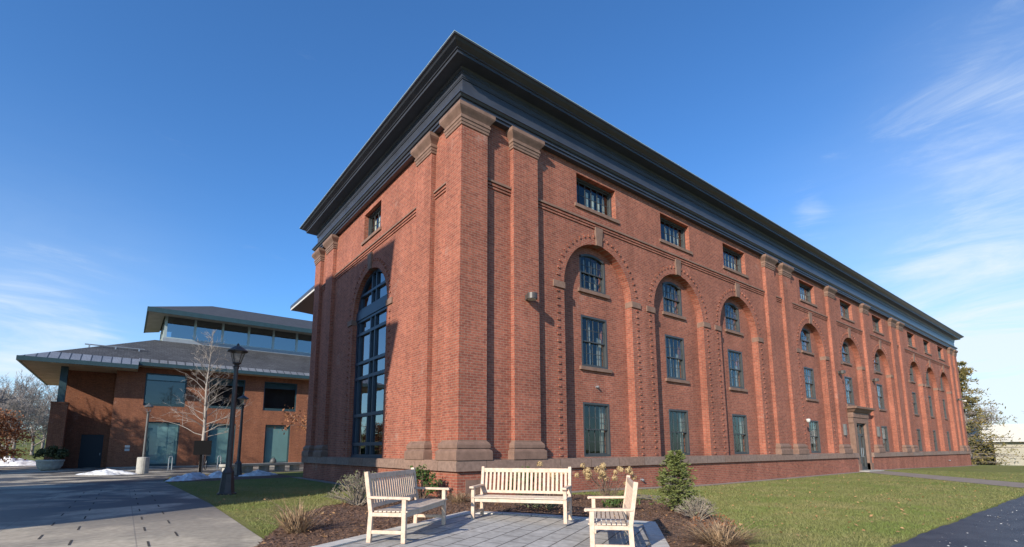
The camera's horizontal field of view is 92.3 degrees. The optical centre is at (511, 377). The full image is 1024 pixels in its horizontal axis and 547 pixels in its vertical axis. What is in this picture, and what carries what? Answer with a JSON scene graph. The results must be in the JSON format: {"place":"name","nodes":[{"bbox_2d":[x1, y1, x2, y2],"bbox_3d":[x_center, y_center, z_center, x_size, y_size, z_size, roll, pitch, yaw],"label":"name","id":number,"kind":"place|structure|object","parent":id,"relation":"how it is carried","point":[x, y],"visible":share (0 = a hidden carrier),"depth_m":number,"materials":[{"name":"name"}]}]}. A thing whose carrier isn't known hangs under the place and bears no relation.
{"place":"outdoors","nodes":[
{"label":"outdoors","id":0,"kind":"place"},
{"bbox_2d":[0,464,303,546],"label":"plaza","id":1,"kind":"structure","parent":0,"point":[36,503],"depth_m":10.61,"materials":[{"name":"grey concrete"}]},
{"bbox_2d":[0,456,35,465],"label":"snow pile","id":2,"kind":"object","parent":1,"relation":"on","point":[19,462],"visible":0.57,"depth_m":47.65,"materials":[{"name":"white snow"}]},
{"bbox_2d":[0,408,37,463],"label":"copper tree","id":3,"kind":"object","parent":1,"relation":"on","point":[10,432],"visible":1,"depth_m":39.11,"materials":[{"name":"brown plant"}]},
{"bbox_2d":[35,459,64,470],"bbox_3d":[-32.689,6.220,34.749,1.560,0.760,1.560,6,-11,-38],"label":"planter","id":4,"kind":"object","parent":1,"relation":"on","point":[48,465],"visible":0.97,"depth_m":34.28,"materials":[{"name":"concrete"}]},
{"bbox_2d":[32,445,69,459],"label":"potted shrub","id":5,"kind":"object","parent":4,"relation":"on","point":[52,452],"visible":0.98,"depth_m":34.58,"materials":[{"name":"green plant"}]},
{"bbox_2d":[76,469,136,474],"bbox_3d":[-23.424,5.466,28.475,3.431,0.326,1.698,-1,-8,5],"label":"snow pile","id":6,"kind":"object","parent":1,"relation":"on","point":[108,472],"visible":1,"depth_m":28.07,"materials":[{"name":"white snow"}]},
{"bbox_2d":[38,490,177,546],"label":"plaza drain","id":7,"kind":"object","parent":1,"relation":"on","point":[69,543],"visible":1,"depth_m":8.70,"materials":[{"name":"grey metal"}]},
{"bbox_2d":[136,403,153,473],"bbox_3d":[-22.010,3.656,29.529,0.620,4.213,0.620,6,-11,-38],"label":"street lamp","id":8,"kind":"object","parent":1,"relation":"on","point":[142,464],"visible":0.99,"depth_m":29.26,"materials":[{"name":"concrete"}]},
{"bbox_2d":[167,456,172,469],"bbox_3d":[-24.240,6.095,34.878,0.400,0.977,0.160,6,-11,-38],"label":"bike rack","id":9,"kind":"object","parent":1,"relation":"on","point":[168,462],"visible":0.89,"depth_m":34.85,"materials":[{"name":"silver metal"}]},
{"bbox_2d":[203,455,209,469],"bbox_3d":[-21.884,6.041,34.753,0.586,1.045,1.668,0,-8,-5],"label":"bike rack","id":10,"kind":"object","parent":1,"relation":"on","point":[204,463],"visible":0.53,"depth_m":35.11,"materials":[{"name":"black"}]},
{"bbox_2d":[219,462,303,472],"bbox_3d":[-15.666,5.713,31.054,0.840,0.540,5.500,-5,-10,29],"label":"stone bench","id":11,"kind":"object","parent":1,"relation":"on","point":[248,467],"visible":0.78,"depth_m":30.87,"materials":[{"name":"concrete"}]},
{"bbox_2d":[274,406,306,433],"bbox_3d":[-15.304,4.114,39.539,5.472,6.390,6.114,0,-8,-2],"label":"copper tree","id":12,"kind":"object","parent":1,"relation":"on","point":[303,422],"visible":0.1,"depth_m":38.30,"materials":[{"name":"brown plant"}]},
{"bbox_2d":[337,514,650,546],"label":"patio","id":13,"kind":"structure","parent":0,"point":[492,530],"depth_m":7.87,"materials":[{"name":"stone"}]},
{"bbox_2d":[364,467,449,543],"bbox_3d":[-1.615,1.976,7.860,0.724,0.990,1.856,-2,-9,10],"label":"park bench","id":14,"kind":"object","parent":13,"relation":"on","point":[415,507],"visible":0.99,"depth_m":7.51,"materials":[{"name":"beige wood"}]},
{"bbox_2d":[469,466,571,523],"bbox_3d":[0.182,2.220,9.383,1.856,0.990,0.724,-3,-9,16],"label":"park bench","id":15,"kind":"object","parent":13,"relation":"on","point":[564,499],"visible":1,"depth_m":9.54,"materials":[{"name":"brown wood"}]},
{"bbox_2d":[584,475,637,546],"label":"park bench","id":16,"kind":"object","parent":13,"relation":"on","point":[630,496],"visible":1,"depth_m":6.56,"materials":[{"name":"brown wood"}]},
{"bbox_2d":[0,429,1023,546],"bbox_3d":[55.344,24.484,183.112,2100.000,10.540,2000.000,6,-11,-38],"label":"ground","id":17,"kind":"structure","parent":0,"point":[1004,469],"depth_m":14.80,"materials":[{"name":"green plant"}]},
{"bbox_2d":[0,379,14,404],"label":"bare tree","id":18,"kind":"object","parent":17,"relation":"on","point":[1,399],"visible":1,"depth_m":34.47,"materials":[{"name":"grey plant"}]},
{"bbox_2d":[0,383,40,436],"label":"bare tree","id":19,"kind":"object","parent":17,"relation":"on","point":[3,405],"visible":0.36,"depth_m":77.82,"materials":[{"name":"grey plant"}]},
{"bbox_2d":[0,381,44,435],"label":"bare tree","id":20,"kind":"object","parent":17,"relation":"on","point":[17,399],"visible":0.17,"depth_m":85.94,"materials":[{"name":"plant"}]},
{"bbox_2d":[4,376,49,454],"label":"bare tree","id":21,"kind":"object","parent":17,"relation":"on","point":[30,394],"visible":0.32,"depth_m":82.88,"materials":[{"name":"plant"}]},
{"bbox_2d":[0,394,56,455],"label":"bare tree","id":22,"kind":"object","parent":17,"relation":"on","point":[12,407],"visible":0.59,"depth_m":77.23,"materials":[{"name":"grey plant"}]},
{"bbox_2d":[1,386,55,449],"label":"bare tree","id":23,"kind":"object","parent":17,"relation":"on","point":[13,444],"visible":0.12,"depth_m":91.45,"materials":[{"name":"plant"}]},
{"bbox_2d":[1,370,56,438],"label":"bare tree","id":24,"kind":"object","parent":17,"relation":"on","point":[28,381],"visible":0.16,"depth_m":104.22,"materials":[{"name":"grey plant"}]},
{"bbox_2d":[4,383,58,448],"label":"bare tree","id":25,"kind":"object","parent":17,"relation":"on","point":[52,398],"visible":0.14,"depth_m":97.98,"materials":[{"name":"plant"}]},
{"bbox_2d":[28,403,50,439],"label":"bare tree","id":26,"kind":"object","parent":17,"relation":"on","point":[44,423],"visible":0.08,"depth_m":85.61,"materials":[{"name":"grey plant"}]},
{"bbox_2d":[16,306,312,468],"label":"library building","id":27,"kind":"structure","parent":17,"relation":"on","point":[98,410],"depth_m":43.87,"materials":[{"name":"red brick"}]},
{"bbox_2d":[78,434,103,467],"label":"door","id":28,"kind":"structure","parent":27,"relation":"in","point":[90,454],"depth_m":40.77,"materials":[{"name":"blue"}]},
{"bbox_2d":[145,422,179,465],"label":"window","id":29,"kind":"structure","parent":27,"relation":"in","point":[162,439],"depth_m":42.23,"materials":[{"name":"teal glass"}]},
{"bbox_2d":[143,373,186,406],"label":"window","id":30,"kind":"structure","parent":27,"relation":"in","point":[160,389],"depth_m":42.68,"materials":[{"name":"glass"}]},
{"bbox_2d":[206,423,235,464],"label":"window","id":31,"kind":"structure","parent":27,"relation":"in","point":[219,442],"depth_m":44.79,"materials":[{"name":"teal glass"}]},
{"bbox_2d":[207,378,245,408],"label":"window","id":32,"kind":"structure","parent":27,"relation":"in","point":[227,394],"depth_m":45.42,"materials":[{"name":"black glass"}]},
{"bbox_2d":[160,316,311,353],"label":"clerestory window","id":33,"kind":"structure","parent":27,"relation":"in","point":[173,327],"depth_m":50.86,"materials":[{"name":"blue glass"}]},
{"bbox_2d":[263,425,289,462],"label":"window","id":34,"kind":"structure","parent":27,"relation":"in","point":[275,443],"depth_m":47.78,"materials":[{"name":"teal glass"}]},
{"bbox_2d":[263,382,296,411],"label":"window","id":35,"kind":"structure","parent":27,"relation":"in","point":[277,396],"depth_m":48.31,"materials":[{"name":"black glass"}]},
{"bbox_2d":[150,329,251,472],"bbox_3d":[-18.630,1.391,29.875,5.266,8.972,4.101,6,-11,-38],"label":"bare tree","id":36,"kind":"object","parent":17,"relation":"on","point":[204,420],"visible":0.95,"depth_m":30.17,"materials":[{"name":"beige plant"}]},
{"bbox_2d":[165,474,294,481],"bbox_3d":[-14.593,5.103,25.194,5.550,0.001,7.200,6,-11,-38],"label":"mulch bed","id":37,"kind":"object","parent":17,"relation":"on","point":[254,477],"visible":0.44,"depth_m":24.21,"materials":[{"name":"brown soil"}]},
{"bbox_2d":[164,472,209,481],"bbox_3d":[-15.011,4.596,22.856,1.142,0.330,3.022,0,-8,-5],"label":"snow pile","id":38,"kind":"object","parent":37,"relation":"on","point":[192,476],"visible":1,"depth_m":22.39,"materials":[{"name":"white snow"}]},
{"bbox_2d":[193,441,211,472],"bbox_3d":[-17.139,4.462,27.182,0.841,1.890,0.196,3,-9,-20],"label":"sign post","id":39,"kind":"object","parent":37,"relation":"on","point":[201,448],"visible":0.82,"depth_m":27.15,"materials":[{"name":"black metal"}]},
{"bbox_2d":[209,471,234,477],"bbox_3d":[-14.511,4.836,24.522,1.374,0.340,0.957,13,-16,-58],"label":"snow pile","id":40,"kind":"object","parent":37,"relation":"on","point":[217,474],"visible":0.53,"depth_m":24.14,"materials":[{"name":"white snow"}]},
{"bbox_2d":[234,394,248,475],"bbox_3d":[-14.552,3.078,26.342,0.527,4.361,0.527,6,-11,-38],"label":"street lamp","id":41,"kind":"object","parent":37,"relation":"on","point":[238,468],"visible":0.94,"depth_m":26.20,"materials":[{"name":"brown metal"}]},
{"bbox_2d":[239,470,277,475],"bbox_3d":[-13.567,5.106,26.291,1.015,0.318,2.120,-6,-10,32],"label":"snow pile","id":42,"kind":"object","parent":37,"relation":"on","point":[258,473],"visible":0.99,"depth_m":26.02,"materials":[{"name":"white snow"}]},
{"bbox_2d":[216,343,247,494],"bbox_3d":[-8.657,1.243,15.224,0.555,4.680,0.555,6,-11,-38],"label":"street lamp","id":43,"kind":"object","parent":17,"relation":"on","point":[227,483],"visible":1,"depth_m":15.08,"materials":[{"name":"brown metal"}]},
{"bbox_2d":[290,285,314,314],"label":"wing","id":44,"kind":"structure","parent":17,"relation":"on","point":[304,303],"depth_m":30.64,"materials":[{"name":"grey metal"}]},
{"bbox_2d":[312,511,669,546],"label":"patio border","id":45,"kind":"object","parent":17,"relation":"on","point":[656,539],"visible":0.59,"depth_m":8.51,"materials":[{"name":"grey stone"}]},
{"bbox_2d":[254,493,748,546],"bbox_3d":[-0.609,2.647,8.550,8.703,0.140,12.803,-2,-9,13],"label":"mulch bed","id":46,"kind":"object","parent":17,"relation":"on","point":[329,531],"visible":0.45,"depth_m":9.47,"materials":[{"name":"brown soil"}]},
{"bbox_2d":[249,497,339,533],"bbox_3d":[-3.445,2.183,7.947,1.973,0.641,2.252,6,-11,-38],"label":"grass tuft","id":47,"kind":"object","parent":46,"relation":"on","point":[298,523],"visible":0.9,"depth_m":7.81,"materials":[{"name":"beige plant"}]},
{"bbox_2d":[317,470,385,505],"bbox_3d":[-3.690,2.646,11.735,1.640,0.858,1.634,6,-11,-38],"label":"shrub","id":48,"kind":"object","parent":46,"relation":"on","point":[359,499],"visible":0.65,"depth_m":11.61,"materials":[{"name":"beige plant"}]},
{"bbox_2d":[402,464,442,498],"bbox_3d":[-2.296,2.716,12.737,1.088,1.000,1.091,6,-11,-38],"label":"shrub","id":49,"kind":"object","parent":46,"relation":"on","point":[422,474],"visible":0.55,"depth_m":12.77,"materials":[{"name":"green plant"}]},
{"bbox_2d":[424,487,487,502],"bbox_3d":[-1.194,2.941,12.264,2.080,0.392,2.811,8,-12,-43],"label":"grass tuft","id":50,"kind":"object","parent":46,"relation":"on","point":[459,497],"visible":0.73,"depth_m":12.32,"materials":[{"name":"beige plant"}]},
{"bbox_2d":[500,463,542,494],"bbox_3d":[0.305,2.811,13.306,1.172,0.959,1.217,-4,-9,24],"label":"shrub","id":51,"kind":"object","parent":46,"relation":"on","point":[524,482],"visible":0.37,"depth_m":13.23,"materials":[{"name":"brown plant"}]},
{"bbox_2d":[514,495,567,510],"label":"shrub","id":52,"kind":"object","parent":46,"relation":"on","point":[536,505],"visible":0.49,"depth_m":10.83,"materials":[{"name":"green plant"}]},
{"bbox_2d":[537,461,563,495],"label":"hydrangea","id":53,"kind":"object","parent":46,"relation":"on","point":[540,462],"visible":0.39,"depth_m":11.95,"materials":[{"name":"beige plant"}]},
{"bbox_2d":[574,462,636,502],"bbox_3d":[2.381,2.697,12.483,1.362,1.043,1.585,2,-9,-17],"label":"hydrangea","id":54,"kind":"object","parent":46,"relation":"on","point":[600,472],"visible":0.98,"depth_m":12.47,"materials":[{"name":"beige plant"}]},
{"bbox_2d":[601,494,639,507],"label":"shrub","id":55,"kind":"object","parent":46,"relation":"on","point":[615,502],"visible":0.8,"depth_m":11.15,"materials":[{"name":"green plant"}]},
{"bbox_2d":[648,449,703,511],"bbox_3d":[3.841,2.397,11.396,1.288,1.437,1.222,6,-11,-38],"label":"spruce","id":56,"kind":"object","parent":46,"relation":"on","point":[676,491],"visible":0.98,"depth_m":11.27,"materials":[{"name":"green plant"}]},
{"bbox_2d":[674,493,718,520],"bbox_3d":[3.775,2.645,10.040,0.904,0.581,0.793,0,-8,-5],"label":"shrub","id":57,"kind":"object","parent":46,"relation":"on","point":[692,512],"visible":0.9,"depth_m":9.95,"materials":[{"name":"beige plant"}]},
{"bbox_2d":[606,513,815,546],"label":"grass tuft","id":58,"kind":"object","parent":46,"relation":"on","point":[721,537],"visible":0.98,"depth_m":7.38,"materials":[{"name":"beige plant"}]},
{"bbox_2d":[683,513,739,531],"bbox_3d":[3.420,2.505,8.400,0.859,0.380,0.938,6,-11,-38],"label":"shrub","id":59,"kind":"object","parent":46,"relation":"on","point":[711,518],"visible":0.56,"depth_m":8.37,"materials":[{"name":"brown plant"}]},
{"bbox_2d":[197,471,1015,546],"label":"fallen leaves","id":60,"kind":"object","parent":17,"relation":"on","point":[688,516],"visible":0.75,"depth_m":11.24,"materials":[{"name":"brown plant"}]},
{"bbox_2d":[292,465,975,501],"bbox_3d":[18.579,6.998,37.394,62.850,0.440,15.330,6,-11,-38],"label":"wall margin","id":61,"kind":"object","parent":17,"relation":"on","point":[449,501],"depth_m":22.36,"materials":[{"name":"concrete"}]},
{"bbox_2d":[300,30,971,498],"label":"brick building","id":62,"kind":"structure","parent":17,"relation":"on","point":[516,266],"depth_m":19.11,"materials":[{"name":"red brick"}]},
{"bbox_2d":[351,268,386,457],"bbox_3d":[-5.549,-0.628,19.601,0.215,7.580,3.520,6,-11,-38],"label":"arched window","id":63,"kind":"structure","parent":62,"relation":"in","point":[367,428],"depth_m":19.73,"materials":[{"name":"blue glass"}]},
{"bbox_2d":[361,206,381,245],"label":"window","id":64,"kind":"structure","parent":62,"relation":"in","point":[370,226],"depth_m":20.77,"materials":[{"name":"paint"}]},
{"bbox_2d":[577,254,609,298],"bbox_3d":[2.949,-3.781,18.309,1.640,1.570,0.328,6,-11,-38],"label":"window","id":65,"kind":"structure","parent":62,"relation":"in","point":[602,294],"depth_m":18.39,"materials":[{"name":"paint"}]},
{"bbox_2d":[579,314,611,373],"bbox_3d":[2.960,-1.189,17.925,1.640,2.010,0.328,6,-11,-38],"label":"window","id":66,"kind":"structure","parent":62,"relation":"in","point":[599,368],"depth_m":18.07,"materials":[{"name":"paint"}]},
{"bbox_2d":[583,402,610,456],"bbox_3d":[2.945,1.872,17.506,1.380,1.890,0.240,6,-11,-38],"label":"window","id":67,"kind":"structure","parent":62,"relation":"in","point":[601,429],"depth_m":17.71,"materials":[{"name":"paint"}]},
{"bbox_2d":[574,177,619,223],"bbox_3d":[3.063,-6.664,18.574,2.400,1.330,0.500,6,-11,-38],"label":"window","id":68,"kind":"structure","parent":62,"relation":"in","point":[609,206],"depth_m":18.74,"materials":[{"name":"paint"}]},
{"bbox_2d":[662,282,685,319],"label":"window","id":69,"kind":"structure","parent":62,"relation":"in","point":[679,302],"depth_m":21.47,"materials":[{"name":"paint"}]},
{"bbox_2d":[659,217,692,254],"bbox_3d":[7.024,-6.226,21.632,2.400,1.330,0.500,6,-11,-38],"label":"window","id":70,"kind":"structure","parent":62,"relation":"in","point":[683,247],"depth_m":21.86,"materials":[{"name":"paint"}]},
{"bbox_2d":[665,334,689,383],"bbox_3d":[6.921,-0.752,20.983,1.640,2.010,0.328,6,-11,-38],"label":"window","id":71,"kind":"structure","parent":62,"relation":"in","point":[677,379],"depth_m":21.15,"materials":[{"name":"paint"}]},
{"bbox_2d":[669,409,689,454],"bbox_3d":[6.906,2.310,20.564,1.380,1.890,0.240,6,-11,-38],"label":"window","id":72,"kind":"structure","parent":62,"relation":"in","point":[686,425],"depth_m":20.80,"materials":[{"name":"paint"}]},
{"bbox_2d":[724,303,743,335],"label":"window","id":73,"kind":"structure","parent":62,"relation":"in","point":[737,331],"depth_m":24.60,"materials":[{"name":"paint"}]},
{"bbox_2d":[723,246,748,278],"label":"window","id":74,"kind":"structure","parent":62,"relation":"in","point":[739,272],"depth_m":24.97,"materials":[{"name":"paint"}]},
{"bbox_2d":[727,349,747,391],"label":"window","id":75,"kind":"structure","parent":62,"relation":"in","point":[736,388],"depth_m":24.23,"materials":[{"name":"paint"}]},
{"bbox_2d":[732,414,748,453],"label":"window","id":76,"kind":"structure","parent":62,"relation":"in","point":[746,443],"depth_m":23.87,"materials":[{"name":"paint"}]},
{"bbox_2d":[801,328,813,354],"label":"window","id":77,"kind":"structure","parent":62,"relation":"in","point":[806,331],"depth_m":29.87,"materials":[{"name":"paint"}]},
{"bbox_2d":[799,282,816,307],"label":"window","id":78,"kind":"structure","parent":62,"relation":"in","point":[808,292],"depth_m":30.29,"materials":[{"name":"paint"}]},
{"bbox_2d":[804,367,818,401],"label":"window","id":79,"kind":"structure","parent":62,"relation":"in","point":[811,381],"depth_m":29.51,"materials":[{"name":"paint"}]},
{"bbox_2d":[809,420,820,452],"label":"window","id":80,"kind":"structure","parent":62,"relation":"in","point":[814,423],"depth_m":29.12,"materials":[{"name":"paint"}]},
{"bbox_2d":[842,342,852,365],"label":"window","id":81,"kind":"structure","parent":62,"relation":"in","point":[846,349],"depth_m":33.75,"materials":[{"name":"paint"}]},
{"bbox_2d":[840,302,854,322],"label":"window","id":82,"kind":"structure","parent":62,"relation":"in","point":[846,317],"depth_m":34.22,"materials":[{"name":"paint"}]},
{"bbox_2d":[844,376,856,405],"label":"window","id":83,"kind":"structure","parent":62,"relation":"in","point":[851,394],"depth_m":33.40,"materials":[{"name":"paint"}]},
{"bbox_2d":[857,423,867,469],"bbox_3d":[22.910,4.597,32.333,1.760,3.090,0.216,6,-11,-38],"label":"door","id":84,"kind":"structure","parent":62,"relation":"in","point":[860,436],"depth_m":32.57,"materials":[{"name":"paint"}]},
{"bbox_2d":[872,317,883,335],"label":"window","id":85,"kind":"structure","parent":62,"relation":"in","point":[876,320],"depth_m":38.10,"materials":[{"name":"paint"}]},
{"bbox_2d":[874,353,882,373],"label":"window","id":86,"kind":"structure","parent":62,"relation":"in","point":[877,357],"depth_m":37.64,"materials":[{"name":"paint"}]},
{"bbox_2d":[876,384,886,410],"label":"window","id":87,"kind":"structure","parent":62,"relation":"in","point":[881,402],"depth_m":37.26,"materials":[{"name":"paint"}]},
{"bbox_2d":[881,426,889,451],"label":"window","id":88,"kind":"structure","parent":62,"relation":"in","point":[886,445],"depth_m":36.83,"materials":[{"name":"paint"}]},
{"bbox_2d":[907,333,916,349],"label":"window","id":89,"kind":"structure","parent":62,"relation":"in","point":[908,335],"depth_m":43.46,"materials":[{"name":"paint"}]},
{"bbox_2d":[910,365,915,382],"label":"window","id":90,"kind":"structure","parent":62,"relation":"in","point":[911,370],"depth_m":43.04,"materials":[{"name":"paint"}]},
{"bbox_2d":[912,392,919,415],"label":"window","id":91,"kind":"structure","parent":62,"relation":"in","point":[913,394],"depth_m":42.63,"materials":[{"name":"paint"}]},
{"bbox_2d":[916,429,922,450],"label":"window","id":92,"kind":"structure","parent":62,"relation":"in","point":[919,434],"depth_m":42.21,"materials":[{"name":"paint"}]},
{"bbox_2d":[923,341,931,355],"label":"window","id":93,"kind":"structure","parent":62,"relation":"in","point":[925,343],"depth_m":46.57,"materials":[{"name":"paint"}]},
{"bbox_2d":[926,372,930,387],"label":"window","id":94,"kind":"structure","parent":62,"relation":"in","point":[927,379],"depth_m":46.11,"materials":[{"name":"paint"}]},
{"bbox_2d":[928,396,934,417],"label":"window","id":95,"kind":"structure","parent":62,"relation":"in","point":[930,402],"depth_m":45.71,"materials":[{"name":"paint"}]},
{"bbox_2d":[933,430,937,450],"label":"window","id":96,"kind":"structure","parent":62,"relation":"in","point":[934,433],"depth_m":45.24,"materials":[{"name":"paint"}]},
{"bbox_2d":[937,348,944,361],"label":"window","id":97,"kind":"structure","parent":62,"relation":"in","point":[939,352],"depth_m":49.69,"materials":[{"name":"paint"}]},
{"bbox_2d":[942,399,948,419],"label":"window","id":98,"kind":"structure","parent":62,"relation":"in","point":[946,418],"depth_m":48.74,"materials":[{"name":"paint"}]},
{"bbox_2d":[947,431,950,450],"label":"window","id":99,"kind":"structure","parent":62,"relation":"in","point":[948,437],"depth_m":48.31,"materials":[{"name":"paint"}]},
{"bbox_2d":[637,494,660,499],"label":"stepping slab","id":100,"kind":"structure","parent":17,"relation":"on","point":[646,496],"depth_m":14.44,"materials":[{"name":"concrete"}]},
{"bbox_2d":[463,472,860,499],"bbox_3d":[10.345,4.561,21.757,29.700,0.140,0.500,6,-11,-38],"label":"wall margin","id":101,"kind":"object","parent":17,"relation":"on","point":[710,484],"depth_m":20.68,"materials":[{"name":"concrete"}]},
{"bbox_2d":[967,406,1001,424],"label":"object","id":102,"kind":"object","parent":17,"relation":"on","point":[993,412],"visible":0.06,"depth_m":92.38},
{"bbox_2d":[957,361,1023,464],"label":"conifer","id":103,"kind":"object","parent":17,"relation":"on","point":[963,372],"visible":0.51,"depth_m":58.19,"materials":[{"name":"green plant"}]},
{"bbox_2d":[969,408,1017,425],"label":"bare tree","id":104,"kind":"object","parent":17,"relation":"on","point":[987,417],"visible":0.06,"depth_m":74.04,"materials":[{"name":"plant"}]},
{"bbox_2d":[969,424,1023,465],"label":"white building","id":105,"kind":"structure","parent":17,"relation":"on","point":[1016,432],"depth_m":60.74,"materials":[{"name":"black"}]},
{"bbox_2d":[975,446,994,464],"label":"window","id":106,"kind":"structure","parent":105,"relation":"in","point":[993,459],"depth_m":63.36,"materials":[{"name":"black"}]},
{"bbox_2d":[0,0,1023,427],"label":"sky","id":107,"kind":"structure","parent":0,"point":[153,152],"materials":[{"name":"blue"}]},
{"bbox_2d":[859,471,1023,487],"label":"path","id":108,"kind":"structure","parent":0,"point":[992,482],"depth_m":22.70,"materials":[{"name":"concrete"}]},
{"bbox_2d":[891,496,1023,546],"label":"road","id":109,"kind":"structure","parent":0,"point":[976,529],"depth_m":8.48,"materials":[{"name":"grey asphalt"}]}
]}

